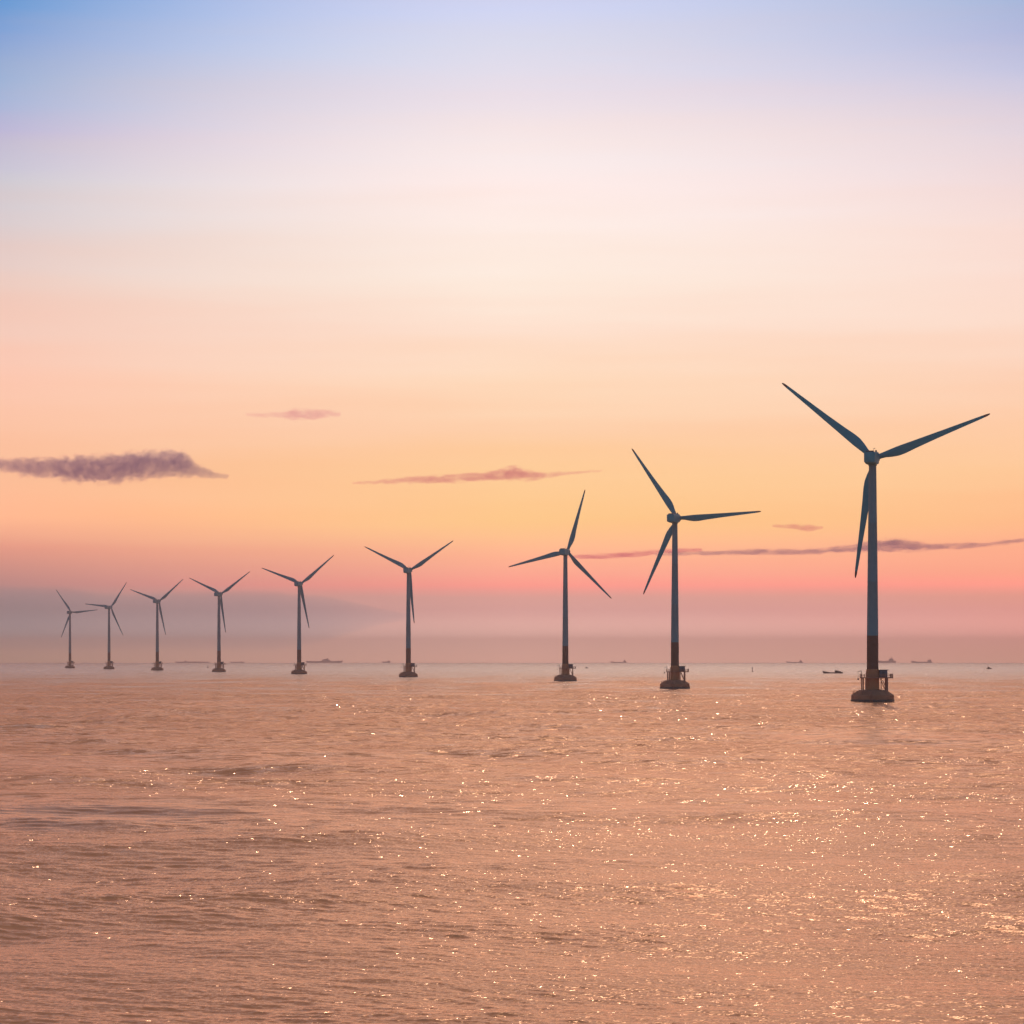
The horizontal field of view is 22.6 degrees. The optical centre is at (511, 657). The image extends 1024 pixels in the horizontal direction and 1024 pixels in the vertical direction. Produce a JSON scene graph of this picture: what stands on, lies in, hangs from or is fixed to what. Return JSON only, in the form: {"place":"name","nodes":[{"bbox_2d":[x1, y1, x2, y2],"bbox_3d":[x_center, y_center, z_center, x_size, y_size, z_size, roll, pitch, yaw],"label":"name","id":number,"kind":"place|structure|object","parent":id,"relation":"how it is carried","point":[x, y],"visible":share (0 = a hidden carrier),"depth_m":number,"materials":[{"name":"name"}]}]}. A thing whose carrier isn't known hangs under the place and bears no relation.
{"place":"outdoors","nodes":[
{"label":"outdoors","id":0,"kind":"place"},
{"bbox_2d":[0,663,1023,1023],"bbox_3d":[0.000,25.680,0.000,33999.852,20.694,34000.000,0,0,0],"label":"sea","id":1,"kind":"structure","parent":0,"point":[490,843],"depth_m":223.88,"materials":[{"name":"liquid"}]},
{"bbox_2d":[56,590,94,667],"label":"wind turbine","id":2,"kind":"object","parent":1,"relation":"in","point":[69,662],"visible":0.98,"depth_m":4184.71,"materials":[{"name":"paint"}]},
{"bbox_2d":[87,582,126,668],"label":"wind turbine","id":3,"kind":"object","parent":1,"relation":"in","point":[109,663],"visible":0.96,"depth_m":3769.49,"materials":[{"name":"paint"}]},
{"bbox_2d":[130,579,182,669],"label":"wind turbine","id":4,"kind":"object","parent":1,"relation":"in","point":[157,662],"visible":0.99,"depth_m":3373.74,"materials":[{"name":"paint"}]},
{"bbox_2d":[176,661,208,662],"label":"cargo barge","id":5,"kind":"object","parent":1,"relation":"on","point":[191,662],"visible":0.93,"depth_m":18587.02,"materials":[{"name":"paint"}]},
{"bbox_2d":[190,572,248,671],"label":"wind turbine","id":6,"kind":"object","parent":1,"relation":"in","point":[219,668],"visible":0.98,"depth_m":2998.64,"materials":[{"name":"paint"}]},
{"bbox_2d":[262,555,333,673],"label":"wind turbine","id":7,"kind":"object","parent":1,"relation":"in","point":[298,667],"visible":0.99,"depth_m":2582.39,"materials":[{"name":"paint"}]},
{"bbox_2d":[306,658,342,662],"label":"cargo ship","id":8,"kind":"object","parent":1,"relation":"on","point":[326,660],"visible":0.95,"depth_m":17876.65,"materials":[{"name":"paint"}]},
{"bbox_2d":[364,541,452,676],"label":"wind turbine","id":9,"kind":"object","parent":1,"relation":"in","point":[408,666],"visible":0.99,"depth_m":2184.86,"materials":[{"name":"paint"}]},
{"bbox_2d":[509,490,611,680],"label":"wind turbine","id":10,"kind":"object","parent":1,"relation":"in","point":[565,675],"visible":1,"depth_m":1804.77,"materials":[{"name":"paint"}]},
{"bbox_2d":[632,449,760,688],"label":"wind turbine","id":11,"kind":"object","parent":1,"relation":"in","point":[676,670],"visible":0.98,"depth_m":1369.13,"materials":[{"name":"paint"}]},
{"bbox_2d":[823,669,842,672],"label":"fishing boat","id":12,"kind":"object","parent":1,"relation":"on","point":[836,671],"visible":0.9,"depth_m":2714.91,"materials":[{"name":"grey wood"}]},
{"bbox_2d":[782,383,989,701],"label":"wind turbine","id":13,"kind":"object","parent":1,"relation":"in","point":[872,692],"visible":0.98,"depth_m":956.08,"materials":[{"name":"metal"}]},
{"bbox_2d":[878,657,895,662],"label":"cargo ship","id":14,"kind":"object","parent":1,"relation":"on","point":[891,659],"visible":0.88,"depth_m":17315.96,"materials":[{"name":"paint"}]},
{"bbox_2d":[911,659,931,662],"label":"cargo ship","id":15,"kind":"object","parent":1,"relation":"on","point":[928,661],"visible":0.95,"depth_m":17458.23,"materials":[{"name":"paint"}]},
{"bbox_2d":[0,0,1023,662],"label":"sky","id":16,"kind":"structure","parent":0,"point":[287,287],"materials":[{"name":"orange"}]}
]}

